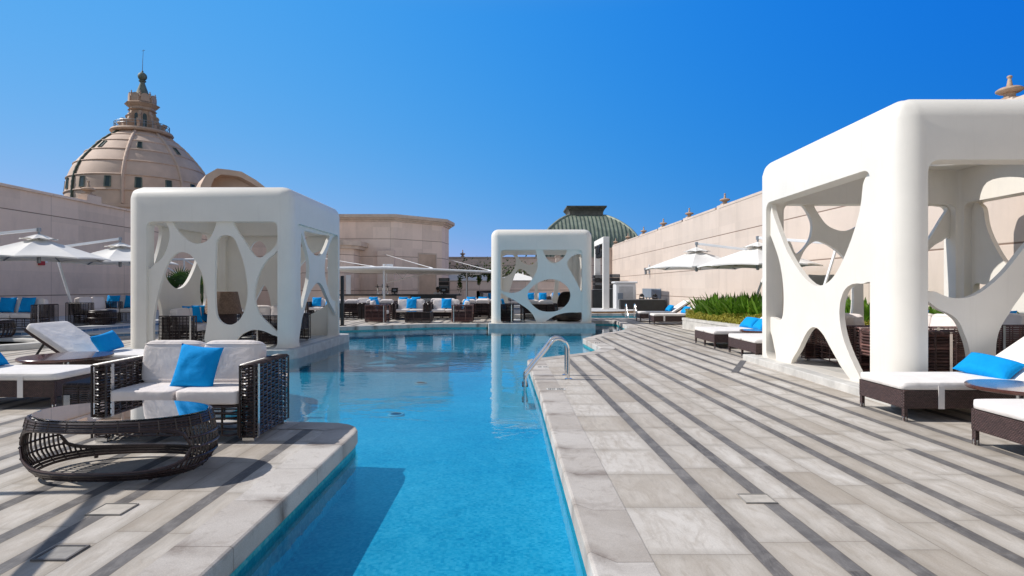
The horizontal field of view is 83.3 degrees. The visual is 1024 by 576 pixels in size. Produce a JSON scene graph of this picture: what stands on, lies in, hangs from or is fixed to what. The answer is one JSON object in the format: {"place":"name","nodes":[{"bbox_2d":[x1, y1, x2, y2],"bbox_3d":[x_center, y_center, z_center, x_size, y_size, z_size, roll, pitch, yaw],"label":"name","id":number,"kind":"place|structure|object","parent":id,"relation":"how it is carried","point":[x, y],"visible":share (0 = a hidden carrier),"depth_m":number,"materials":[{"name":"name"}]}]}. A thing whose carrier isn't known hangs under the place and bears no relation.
{"place":"outdoors","nodes":[
{"label":"outdoors","id":0,"kind":"place"},
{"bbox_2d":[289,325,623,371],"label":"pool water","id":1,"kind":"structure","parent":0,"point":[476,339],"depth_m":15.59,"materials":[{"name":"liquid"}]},
{"bbox_2d":[449,255,547,285],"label":"tree","id":2,"kind":"object","parent":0,"point":[504,267],"visible":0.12,"depth_m":47.12,"materials":[{"name":"green plant"}]},
{"bbox_2d":[0,312,1023,575],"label":"pool deck","id":3,"kind":"structure","parent":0,"point":[688,436],"depth_m":3.91,"materials":[{"name":"stone"}]},
{"bbox_2d":[0,338,46,350],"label":"wading basin","id":4,"kind":"object","parent":3,"relation":"on","point":[8,344],"visible":0.76,"depth_m":12.15,"materials":[{"name":"stone"}]},
{"bbox_2d":[0,365,101,407],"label":"sun lounger","id":5,"kind":"object","parent":3,"relation":"on","point":[19,381],"visible":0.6,"depth_m":6.15,"materials":[{"name":"fabric"}]},
{"bbox_2d":[30,545,89,560],"bbox_3d":[-2.200,1.295,2.810,0.170,0.008,0.160,0,0,0],"label":"floor hatch","id":6,"kind":"object","parent":3,"relation":"on","point":[60,552],"visible":1,"depth_m":2.80,"materials":[{"name":"stone"}]},
{"bbox_2d":[15,351,113,364],"bbox_3d":[-5.660,1.085,7.320,1.000,0.430,1.000,0,0,0],"label":"round table","id":7,"kind":"object","parent":3,"relation":"on","point":[65,358],"visible":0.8,"depth_m":7.17,"materials":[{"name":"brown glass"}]},
{"bbox_2d":[22,321,143,373],"bbox_3d":[-5.706,0.899,8.200,1.942,0.802,0.734,0,0,0],"label":"sun lounger","id":8,"kind":"object","parent":3,"relation":"on","point":[61,336],"visible":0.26,"depth_m":7.98,"materials":[{"name":"fabric"}]},
{"bbox_2d":[90,330,123,351],"bbox_3d":[-5.797,0.788,8.258,0.168,0.300,0.560,-31,8,-3],"label":"scatter pillow","id":9,"kind":"object","parent":8,"relation":"on","point":[109,341],"visible":0.92,"depth_m":8.15,"materials":[{"name":"fabric"}]},
{"bbox_2d":[62,376,134,405],"bbox_3d":[-3.951,1.084,5.550,0.441,0.392,0.445,0,0,0],"label":"wicker side table","id":10,"kind":"object","parent":3,"relation":"on","point":[75,392],"visible":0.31,"depth_m":5.34,"materials":[{"name":"wicker"}]},
{"bbox_2d":[0,183,206,315],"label":"parapet wall","id":11,"kind":"structure","parent":3,"relation":"on","point":[68,220],"depth_m":22.14,"materials":[{"name":"stone"}]},
{"bbox_2d":[80,180,96,195],"bbox_3d":[-17.350,-4.062,23.600,0.536,0.624,0.536,0,0,0],"label":"stone finial","id":12,"kind":"object","parent":11,"relation":"on","point":[88,189],"visible":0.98,"depth_m":23.49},
{"bbox_2d":[85,503,138,515],"bbox_3d":[-2.330,1.295,3.360,0.200,0.008,0.170,0,0,0],"label":"floor hatch","id":13,"kind":"object","parent":3,"relation":"on","point":[112,509],"visible":1,"depth_m":3.35,"materials":[{"name":"stone"}]},
{"bbox_2d":[18,400,219,481],"bbox_3d":[-2.755,1.074,4.080,1.281,0.412,0.741,0,0,0],"label":"oval table","id":14,"kind":"object","parent":3,"relation":"on","point":[140,416],"visible":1,"depth_m":3.95,"materials":[{"name":"wicker"}]},
{"bbox_2d":[0,311,314,337],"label":"terrace step","id":15,"kind":"object","parent":3,"relation":"on","point":[123,332],"visible":0.1,"depth_m":15.34,"materials":[{"name":"stone"}]},
{"bbox_2d":[0,319,16,337],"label":"round wicker table","id":16,"kind":"object","parent":15,"relation":"on","point":[12,327],"visible":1,"depth_m":13.65,"materials":[{"name":"wicker"}]},
{"bbox_2d":[0,309,242,334],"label":"terrace step","id":17,"kind":"object","parent":15,"relation":"on","point":[87,328],"visible":0.16,"depth_m":16.68,"materials":[{"name":"stone"}]},
{"bbox_2d":[0,298,58,328],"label":"wicker sofa","id":18,"kind":"object","parent":17,"relation":"on","point":[41,309],"visible":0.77,"depth_m":14.96,"materials":[{"name":"wicker"}]},
{"bbox_2d":[0,297,16,312],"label":"scatter pillow","id":19,"kind":"object","parent":18,"relation":"on","point":[7,304],"visible":1,"depth_m":14.96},
{"bbox_2d":[18,297,35,312],"bbox_3d":[-12.611,0.459,14.981,0.420,0.420,0.157,0,-17,9],"label":"scatter pillow","id":20,"kind":"object","parent":18,"relation":"on","point":[25,304],"visible":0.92,"depth_m":14.92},
{"bbox_2d":[0,228,110,262],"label":"cantilever parasol","id":21,"kind":"object","parent":17,"relation":"on","point":[38,247],"visible":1,"depth_m":15.12,"materials":[{"name":"fabric"}]},
{"bbox_2d":[65,297,122,324],"bbox_3d":[-12.596,0.696,17.400,0.754,0.809,1.384,0,0,0],"label":"wicker sofa","id":22,"kind":"object","parent":17,"relation":"on","point":[79,306],"visible":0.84,"depth_m":16.84,"materials":[{"name":"wicker"}]},
{"bbox_2d":[87,309,117,324],"bbox_3d":[-12.050,0.884,16.950,0.715,0.432,0.715,0,0,0],"label":"round wicker table","id":23,"kind":"object","parent":17,"relation":"on","point":[108,311],"visible":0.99,"depth_m":16.73,"materials":[{"name":"wicker"}]},
{"bbox_2d":[95,296,130,321],"bbox_3d":[-12.350,0.696,18.326,1.384,0.809,0.754,0,0,0],"label":"wicker sofa","id":24,"kind":"object","parent":17,"relation":"on","point":[123,309],"visible":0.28,"depth_m":18.03,"materials":[{"name":"wicker"}]},
{"bbox_2d":[106,295,120,307],"bbox_3d":[-12.680,0.457,18.302,0.420,0.420,0.157,0,-14,0],"label":"scatter pillow","id":25,"kind":"object","parent":24,"relation":"on","point":[113,298],"visible":0.84,"depth_m":18.25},
{"bbox_2d":[57,237,178,325],"bbox_3d":[-12.450,-0.245,18.148,2.993,2.690,3.297,0,0,0],"label":"cantilever parasol","id":26,"kind":"object","parent":17,"relation":"on","point":[119,254],"visible":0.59,"depth_m":17.73,"materials":[{"name":"fabric"}]},
{"bbox_2d":[166,267,203,293],"bbox_3d":[-13.168,0.094,23.539,1.878,2.012,2.294,0,0,34],"label":"fan palm","id":27,"kind":"object","parent":17,"relation":"on","point":[172,281],"visible":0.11,"depth_m":23.19,"materials":[{"name":"green plant"}]},
{"bbox_2d":[174,269,203,304],"bbox_3d":[-11.558,0.140,21.635,1.620,1.920,1.651,0,0,39],"label":"fan palm","id":28,"kind":"object","parent":17,"relation":"on","point":[183,279],"visible":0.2,"depth_m":21.56,"materials":[{"name":"green plant"}]},
{"bbox_2d":[167,258,194,276],"bbox_3d":[-14.100,0.000,26.000,4.261,2.600,0.120,0,0,0],"label":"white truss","id":29,"kind":"object","parent":3,"relation":"on","point":[183,259],"visible":0.1,"depth_m":25.98,"materials":[{"name":"metal"}]},
{"bbox_2d":[90,340,288,441],"bbox_3d":[-2.830,0.891,5.175,1.384,0.809,0.763,0,0,0],"label":"wicker sofa","id":30,"kind":"object","parent":3,"relation":"on","point":[248,374],"visible":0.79,"depth_m":5.04,"materials":[{"name":"fabric"}]},
{"bbox_2d":[170,343,223,386],"bbox_3d":[-2.770,0.701,5.062,0.391,0.391,0.146,5,-19,3],"label":"scatter pillow","id":31,"kind":"object","parent":30,"relation":"on","point":[196,366],"visible":0.96,"depth_m":5.01,"materials":[{"name":"fabric"}]},
{"bbox_2d":[119,333,348,371],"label":"stone plinth","id":32,"kind":"structure","parent":3,"relation":"on","point":[297,353],"depth_m":12.64,"materials":[{"name":"stone"}]},
{"bbox_2d":[159,307,206,341],"bbox_3d":[-7.156,0.861,12.950,0.754,0.809,1.384,0,0,0],"label":"wicker sofa","id":33,"kind":"object","parent":32,"relation":"on","point":[180,322],"visible":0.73,"depth_m":12.39,"materials":[{"name":"wicker"}]},
{"bbox_2d":[182,305,202,322],"bbox_3d":[-7.254,0.619,13.080,0.157,0.420,0.420,-19,-9,27],"label":"scatter pillow","id":34,"kind":"object","parent":33,"relation":"on","point":[196,311],"visible":0.6,"depth_m":13.10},
{"bbox_2d":[204,292,242,324],"bbox_3d":[-6.880,0.688,13.720,0.860,1.165,0.860,0,0,0],"label":"wicker armchair","id":35,"kind":"object","parent":32,"relation":"on","point":[229,308],"visible":0.61,"depth_m":13.48,"materials":[{"name":"wicker"}]},
{"bbox_2d":[131,187,339,348],"bbox_3d":[-6.280,-0.400,13.675,3.440,3.410,3.550,0,0,0],"label":"cabana","id":36,"kind":"object","parent":32,"relation":"on","point":[233,224],"visible":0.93,"depth_m":11.97,"materials":[{"name":"white paint"}]},
{"bbox_2d":[237,305,301,338],"bbox_3d":[-6.100,0.861,14.476,1.384,0.809,0.754,0,0,0],"label":"wicker sofa","id":37,"kind":"object","parent":32,"relation":"on","point":[266,310],"visible":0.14,"depth_m":14.54,"materials":[{"name":"fabric"}]},
{"bbox_2d":[254,313,310,343],"bbox_3d":[-5.204,0.861,13.150,0.754,0.809,1.384,0,0,0],"label":"wicker sofa","id":38,"kind":"object","parent":32,"relation":"on","point":[262,336],"visible":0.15,"depth_m":12.59,"materials":[{"name":"wicker"}]},
{"bbox_2d":[305,298,339,315],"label":"wicker sofa","id":39,"kind":"object","parent":3,"relation":"on","point":[310,308],"visible":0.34,"depth_m":25.18,"materials":[{"name":"fabric"}]},
{"bbox_2d":[312,297,321,305],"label":"scatter pillow","id":40,"kind":"object","parent":39,"relation":"on","point":[316,301],"visible":1,"depth_m":25.30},
{"bbox_2d":[340,276,345,325],"bbox_3d":[-5.720,0.456,19.420,0.200,1.680,0.200,0,0,0],"label":"dark post","id":41,"kind":"object","parent":3,"relation":"on","point":[341,300],"visible":0.98,"depth_m":19.37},
{"bbox_2d":[339,299,363,319],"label":"wicker sofa","id":42,"kind":"object","parent":3,"relation":"on","point":[353,305],"visible":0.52,"depth_m":23.16,"materials":[{"name":"wicker"}]},
{"bbox_2d":[251,214,454,305],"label":"curved building","id":43,"kind":"structure","parent":3,"relation":"on","point":[369,239],"depth_m":35.50,"materials":[{"name":"stone"}]},
{"bbox_2d":[346,275,350,293],"bbox_3d":[-9.485,0.300,33.400,0.270,2.000,0.080,0,0,0],"label":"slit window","id":44,"kind":"structure","parent":43,"relation":"in","point":[348,277],"depth_m":33.36,"materials":[{"name":"white glass"}]},
{"bbox_2d":[365,300,389,322],"bbox_3d":[-4.997,0.896,21.450,0.774,0.808,0.852,0,0,0],"label":"wicker armchair","id":45,"kind":"object","parent":3,"relation":"on","point":[379,313],"visible":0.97,"depth_m":21.04,"materials":[{"name":"brown wicker"}]},
{"bbox_2d":[362,299,399,319],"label":"wicker sofa","id":46,"kind":"object","parent":3,"relation":"on","point":[387,301],"visible":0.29,"depth_m":23.18,"materials":[{"name":"wicker"}]},
{"bbox_2d":[136,320,660,575],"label":"pool coping","id":47,"kind":"object","parent":3,"relation":"on","point":[229,539],"visible":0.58,"depth_m":3.54,"materials":[{"name":"stone"}]},
{"bbox_2d":[339,294,461,302],"bbox_3d":[-5.900,0.830,30.000,6.500,0.940,0.720,0,0,0],"label":"bar counter","id":48,"kind":"object","parent":3,"relation":"on","point":[425,297],"visible":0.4,"depth_m":29.69,"materials":[{"name":"stone"}]},
{"bbox_2d":[327,254,490,298],"bbox_3d":[-5.473,-0.357,31.624,9.532,3.313,10.900,0,0,-30],"label":"bar awning","id":49,"kind":"object","parent":3,"relation":"on","point":[387,269],"visible":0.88,"depth_m":28.45,"materials":[{"name":"fabric"}]},
{"bbox_2d":[392,299,427,319],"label":"wicker sofa","id":50,"kind":"object","parent":3,"relation":"on","point":[401,305],"visible":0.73,"depth_m":22.92,"materials":[{"name":"fabric"}]},
{"bbox_2d":[406,298,416,307],"bbox_3d":[-4.020,0.649,23.062,0.420,0.420,0.157,0,-17,0],"label":"scatter pillow","id":51,"kind":"object","parent":50,"relation":"on","point":[411,303],"visible":1,"depth_m":23.00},
{"bbox_2d":[405,311,432,321],"bbox_3d":[-3.420,1.079,21.200,0.936,0.381,0.648,0,0,0],"label":"wicker table","id":52,"kind":"object","parent":3,"relation":"on","point":[418,316],"visible":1,"depth_m":20.89,"materials":[{"name":"wicker"}]},
{"bbox_2d":[226,324,623,575],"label":"pool basin","id":53,"kind":"object","parent":3,"relation":"in","point":[453,471],"visible":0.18,"depth_m":5.07,"materials":[{"name":"tile"}]},
{"bbox_2d":[427,299,462,318],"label":"wicker sofa","id":54,"kind":"object","parent":3,"relation":"on","point":[435,306],"visible":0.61,"depth_m":23.08,"materials":[{"name":"fabric"}]},
{"bbox_2d":[441,298,451,307],"bbox_3d":[-2.620,0.649,23.062,0.420,0.420,0.157,0,-17,0],"label":"scatter pillow","id":55,"kind":"object","parent":54,"relation":"on","point":[446,303],"visible":1,"depth_m":23.00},
{"bbox_2d":[452,301,473,322],"bbox_3d":[-1.823,0.896,21.450,0.774,0.808,0.852,0,0,0],"label":"wicker armchair","id":56,"kind":"object","parent":3,"relation":"on","point":[460,313],"visible":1,"depth_m":21.04,"materials":[{"name":"brown wicker"}]},
{"bbox_2d":[449,275,476,281],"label":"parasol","id":57,"kind":"object","parent":3,"relation":"on","point":[453,277],"visible":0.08,"depth_m":41.65,"materials":[{"name":"white fabric"}]},
{"bbox_2d":[457,269,490,296],"bbox_3d":[-1.720,0.167,30.398,2.438,2.269,0.478,0,0,0],"label":"trailing vine","id":58,"kind":"object","parent":3,"relation":"on","point":[478,279],"visible":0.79,"depth_m":30.37,"materials":[{"name":"green plant"}]},
{"bbox_2d":[460,299,490,318],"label":"wicker sofa","id":59,"kind":"object","parent":3,"relation":"on","point":[482,305],"visible":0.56,"depth_m":23.59,"materials":[{"name":"wicker"}]},
{"bbox_2d":[503,272,531,280],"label":"parasol","id":60,"kind":"object","parent":3,"relation":"on","point":[518,276],"visible":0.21,"depth_m":41.89,"materials":[{"name":"white fabric"}]},
{"bbox_2d":[450,281,592,301],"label":"wall","id":61,"kind":"structure","parent":3,"relation":"on","point":[474,287],"depth_m":39.85,"materials":[{"name":"stone"}]},
{"bbox_2d":[488,319,595,328],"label":"stone plinth","id":62,"kind":"structure","parent":3,"relation":"on","point":[529,324],"depth_m":20.42,"materials":[{"name":"stone"}]},
{"bbox_2d":[501,301,513,321],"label":"wicker sofa","id":63,"kind":"object","parent":62,"relation":"on","point":[507,311],"visible":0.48,"depth_m":21.07,"materials":[{"name":"wicker"}]},
{"bbox_2d":[520,300,557,320],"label":"wicker sofa","id":64,"kind":"object","parent":62,"relation":"on","point":[545,306],"visible":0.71,"depth_m":21.56,"materials":[{"name":"wicker"}]},
{"bbox_2d":[491,230,590,322],"bbox_3d":[1.062,-0.382,22.275,3.625,3.410,3.350,0,0,0],"label":"cabana","id":65,"kind":"object","parent":62,"relation":"on","point":[571,270],"visible":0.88,"depth_m":20.67,"materials":[{"name":"white paint"}]},
{"bbox_2d":[553,291,580,320],"bbox_3d":[2.120,0.720,21.950,1.320,1.120,1.320,0,0,35],"label":"wicker pod","id":66,"kind":"object","parent":62,"relation":"on","point":[563,299],"visible":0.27,"depth_m":21.57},
{"bbox_2d":[522,335,571,408],"bbox_3d":[0.497,1.305,8.320,0.705,1.190,0.490,0,0,0],"label":"pool ladder","id":67,"kind":"object","parent":3,"relation":"attached to","point":[538,356],"visible":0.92,"depth_m":8.12,"materials":[{"name":"silver metal"}]},
{"bbox_2d":[591,290,601,307],"bbox_3d":[5.050,0.725,33.593,0.800,1.150,0.815,0,0,0],"label":"bass cabinet","id":68,"kind":"object","parent":3,"relation":"on","point":[596,298],"visible":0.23,"depth_m":33.19,"materials":[{"name":"black plastic"}]},
{"bbox_2d":[592,275,601,289],"bbox_3d":[5.050,-0.278,33.597,0.620,0.856,0.432,0,0,-8],"label":"speaker stack","id":69,"kind":"object","parent":68,"relation":"on","point":[596,282],"visible":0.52,"depth_m":33.39,"materials":[{"name":"black plastic"}]},
{"bbox_2d":[609,289,612,307],"bbox_3d":[5.950,0.700,33.093,0.750,1.200,0.815,0,0,0],"label":"bass cabinet","id":70,"kind":"object","parent":3,"relation":"on","point":[610,298],"visible":0.14,"depth_m":32.70,"materials":[{"name":"black plastic"}]},
{"bbox_2d":[609,274,619,288],"bbox_3d":[5.901,-0.328,33.097,0.500,0.856,0.432,0,0,-8],"label":"speaker stack","id":71,"kind":"object","parent":70,"relation":"on","point":[613,279],"visible":0.67,"depth_m":32.90,"materials":[{"name":"black plastic"}]},
{"bbox_2d":[591,313,635,315],"bbox_3d":[5.100,1.363,26.350,4.160,0.134,4.660,0,0,0],"label":"pool coping","id":72,"kind":"object","parent":3,"relation":"on","point":[610,314],"visible":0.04,"depth_m":28.38,"materials":[{"name":"stone"}]},
{"bbox_2d":[591,308,636,312],"bbox_3d":[4.600,1.262,30.600,4.060,0.175,4.060,0,0,0],"label":"round stage","id":73,"kind":"object","parent":3,"relation":"on","point":[609,310],"visible":0.48,"depth_m":29.05,"materials":[{"name":"white tile"}]},
{"bbox_2d":[594,237,608,308],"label":"lighting arch","id":74,"kind":"structure","parent":73,"relation":"on","point":[604,241],"depth_m":30.54,"materials":[{"name":"metal"}]},
{"bbox_2d":[611,281,637,307],"bbox_3d":[6.280,0.490,32.190,1.300,1.620,1.020,0,0,0],"label":"white cabinet","id":75,"kind":"object","parent":3,"relation":"on","point":[624,289],"visible":0.68,"depth_m":31.76,"materials":[{"name":"metal"}]},
{"bbox_2d":[619,299,665,310],"bbox_3d":[6.975,0.970,30.900,2.390,0.660,0.660,0,0,0],"label":"music booth","id":76,"kind":"object","parent":3,"relation":"on","point":[650,304],"visible":0.78,"depth_m":30.60,"materials":[{"name":"grey metal"}]},
{"bbox_2d":[642,288,660,298],"bbox_3d":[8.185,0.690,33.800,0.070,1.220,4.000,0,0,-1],"label":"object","id":77,"kind":"object","parent":76,"relation":"on","point":[646,293],"visible":0.34,"depth_m":33.66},
{"bbox_2d":[636,300,690,321],"bbox_3d":[5.756,0.899,21.950,1.942,0.802,0.734,0,0,0],"label":"sun lounger","id":78,"kind":"object","parent":3,"relation":"on","point":[675,309],"visible":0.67,"depth_m":21.62,"materials":[{"name":"fabric"}]},
{"bbox_2d":[649,307,693,324],"bbox_3d":[5.856,0.899,20.250,1.942,0.802,0.734,0,0,0],"label":"sun lounger","id":79,"kind":"object","parent":3,"relation":"on","point":[654,317],"visible":0.56,"depth_m":19.89,"materials":[{"name":"fabric"}]},
{"bbox_2d":[682,317,739,329],"bbox_3d":[6.932,1.133,11.550,3.125,0.335,14.139,0,0,0],"label":"stone planter","id":80,"kind":"object","parent":3,"relation":"on","point":[689,324],"visible":0.2,"depth_m":16.83,"materials":[{"name":"stone"}]},
{"bbox_2d":[646,242,761,295],"bbox_3d":[6.247,-0.240,18.498,3.627,2.420,2.997,0,0,0],"label":"cantilever parasol","id":81,"kind":"object","parent":80,"relation":"on","point":[694,258],"visible":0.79,"depth_m":18.05,"materials":[{"name":"fabric"}]},
{"bbox_2d":[707,295,728,315],"bbox_3d":[6.099,0.599,16.508,1.088,0.782,1.279,0,0,-42],"label":"lily plant","id":82,"kind":"object","parent":80,"relation":"in","point":[723,306],"visible":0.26,"depth_m":16.29,"materials":[{"name":"green plant"}]},
{"bbox_2d":[721,292,749,317],"bbox_3d":[6.094,0.560,15.764,1.058,0.860,1.025,0,0,26],"label":"lily plant","id":83,"kind":"object","parent":80,"relation":"in","point":[733,310],"visible":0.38,"depth_m":15.56,"materials":[{"name":"green plant"}]},
{"bbox_2d":[697,236,836,284],"bbox_3d":[6.870,-0.230,15.698,2.993,2.400,3.797,0,0,0],"label":"cantilever parasol","id":84,"kind":"object","parent":80,"relation":"on","point":[751,257],"visible":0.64,"depth_m":15.50,"materials":[{"name":"fabric"}]},
{"bbox_2d":[685,308,869,324],"bbox_3d":[6.488,0.807,14.838,1.138,0.408,7.098,0,0,-21],"label":"ground cover","id":85,"kind":"object","parent":80,"relation":"on","point":[726,318],"visible":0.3,"depth_m":15.90,"materials":[{"name":"green plant"}]},
{"bbox_2d":[695,317,761,348],"bbox_3d":[5.226,0.899,12.810,1.942,0.802,1.314,0,0,0],"label":"sun lounger","id":86,"kind":"object","parent":3,"relation":"on","point":[714,335],"visible":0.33,"depth_m":12.50,"materials":[{"name":"fabric"}]},
{"bbox_2d":[739,317,759,327],"bbox_3d":[5.402,0.806,13.110,0.168,0.300,0.560,43,-4,-4],"label":"scatter pillow","id":87,"kind":"object","parent":86,"relation":"on","point":[748,322],"visible":0.83,"depth_m":12.99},
{"bbox_2d":[732,360,745,372],"bbox_3d":[3.743,1.298,9.480,0.100,0.003,1.608,0,0,26],"label":"inlay strip","id":88,"kind":"object","parent":3,"relation":"on","point":[739,366],"visible":1,"depth_m":9.41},
{"bbox_2d":[736,493,777,503],"bbox_3d":[1.500,1.295,3.530,0.190,0.008,0.150,0,0,0],"label":"floor hatch","id":89,"kind":"object","parent":3,"relation":"on","point":[756,498],"visible":1,"depth_m":3.53,"materials":[{"name":"stone"}]},
{"bbox_2d":[728,333,820,355],"bbox_3d":[5.276,0.899,10.860,1.942,0.802,1.314,0,0,0],"label":"sun lounger","id":90,"kind":"object","parent":3,"relation":"on","point":[751,342],"visible":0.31,"depth_m":10.74,"materials":[{"name":"fabric"}]},
{"bbox_2d":[609,95,1023,312],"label":"parapet wall","id":91,"kind":"structure","parent":3,"relation":"on","point":[737,223],"depth_m":21.77,"materials":[{"name":"stone"}]},
{"bbox_2d":[995,75,1023,98],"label":"stone finial","id":92,"kind":"object","parent":91,"relation":"on","point":[1010,90],"visible":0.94,"depth_m":10.32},
{"bbox_2d":[743,354,900,407],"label":"stone plinth","id":93,"kind":"structure","parent":3,"relation":"on","point":[843,385],"depth_m":8.40,"materials":[{"name":"stone"}]},
{"bbox_2d":[801,313,869,362],"bbox_3d":[5.124,0.791,8.780,0.754,0.809,1.384,0,0,0],"label":"wicker sofa","id":94,"kind":"object","parent":93,"relation":"on","point":[823,351],"visible":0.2,"depth_m":9.00,"materials":[{"name":"brown wicker"}]},
{"bbox_2d":[762,99,1023,382],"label":"cabana","id":95,"kind":"object","parent":93,"relation":"on","point":[894,171],"visible":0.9,"depth_m":7.13,"materials":[{"name":"white paint"}]},
{"bbox_2d":[854,327,956,371],"bbox_3d":[4.993,0.791,7.370,0.774,0.808,0.852,0,0,0],"label":"wicker armchair","id":96,"kind":"object","parent":93,"relation":"on","point":[941,348],"visible":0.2,"depth_m":6.97,"materials":[{"name":"brown wicker"}]},
{"bbox_2d":[928,313,965,371],"bbox_3d":[6.126,0.791,8.550,0.754,0.809,1.384,0,0,0],"label":"wicker sofa","id":97,"kind":"object","parent":93,"relation":"on","point":[940,322],"visible":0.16,"depth_m":8.00,"materials":[{"name":"fabric"}]},
{"bbox_2d":[996,313,1023,354],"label":"wicker sofa","id":98,"kind":"object","parent":93,"relation":"on","point":[1011,331],"visible":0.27,"depth_m":8.33,"materials":[{"name":"brown wicker"}]},
{"bbox_2d":[859,337,1023,421],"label":"sun lounger","id":99,"kind":"object","parent":3,"relation":"on","point":[905,391],"visible":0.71,"depth_m":5.65,"materials":[{"name":"fabric"}]},
{"bbox_2d":[952,352,1023,379],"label":"scatter pillow","id":100,"kind":"object","parent":99,"relation":"on","point":[981,364],"visible":0.88,"depth_m":5.93,"materials":[{"name":"fabric"}]},
{"bbox_2d":[964,379,1023,398],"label":"round table","id":101,"kind":"object","parent":3,"relation":"on","point":[1010,387],"visible":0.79,"depth_m":5.16,"materials":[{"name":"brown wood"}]},
{"bbox_2d":[971,399,1023,445],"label":"sun lounger","id":102,"kind":"object","parent":3,"relation":"on","point":[1002,418],"visible":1,"depth_m":4.52,"materials":[{"name":"wicker"}]},
{"bbox_2d":[0,0,1023,256],"label":"sky","id":103,"kind":"structure","parent":0,"point":[484,117],"materials":[{"name":"blue"}]},
{"bbox_2d":[449,257,601,280],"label":"end wall","id":104,"kind":"structure","parent":0,"point":[483,260],"depth_m":50.10,"materials":[{"name":"stone"}]},
{"bbox_2d":[535,206,637,256],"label":"copper roof","id":105,"kind":"structure","parent":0,"point":[596,222],"depth_m":73.39,"materials":[{"name":"metal"}]},
{"label":"ground","id":106,"kind":"structure","parent":0,"visible":0},
{"bbox_2d":[62,50,205,209],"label":"domed tower","id":107,"kind":"structure","parent":106,"relation":"on","point":[138,147],"depth_m":55.80,"materials":[{"name":"stone"}]},
{"bbox_2d":[103,175,110,186],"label":"window","id":108,"kind":"structure","parent":107,"relation":"in","point":[107,178],"depth_m":53.62,"materials":[{"name":"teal glass"}]},
{"bbox_2d":[196,168,263,186],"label":"hooded dormer","id":109,"kind":"object","parent":106,"relation":"on","point":[217,177],"visible":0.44,"depth_m":50.04,"materials":[{"name":"stone"}]},
{"bbox_3d":[-3.680,0.826,31.300,0.600,0.948,0.600,0,0,0],"label":"speaker stand","id":110,"kind":"object","parent":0,"visible":0},
{"bbox_2d":[439,278,449,293],"bbox_3d":[-3.680,-0.078,31.297,0.550,0.856,0.432,0,0,0],"label":"speaker stack","id":111,"kind":"object","parent":110,"relation":"on","point":[444,282],"visible":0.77,"depth_m":31.09,"materials":[{"name":"black plastic"}]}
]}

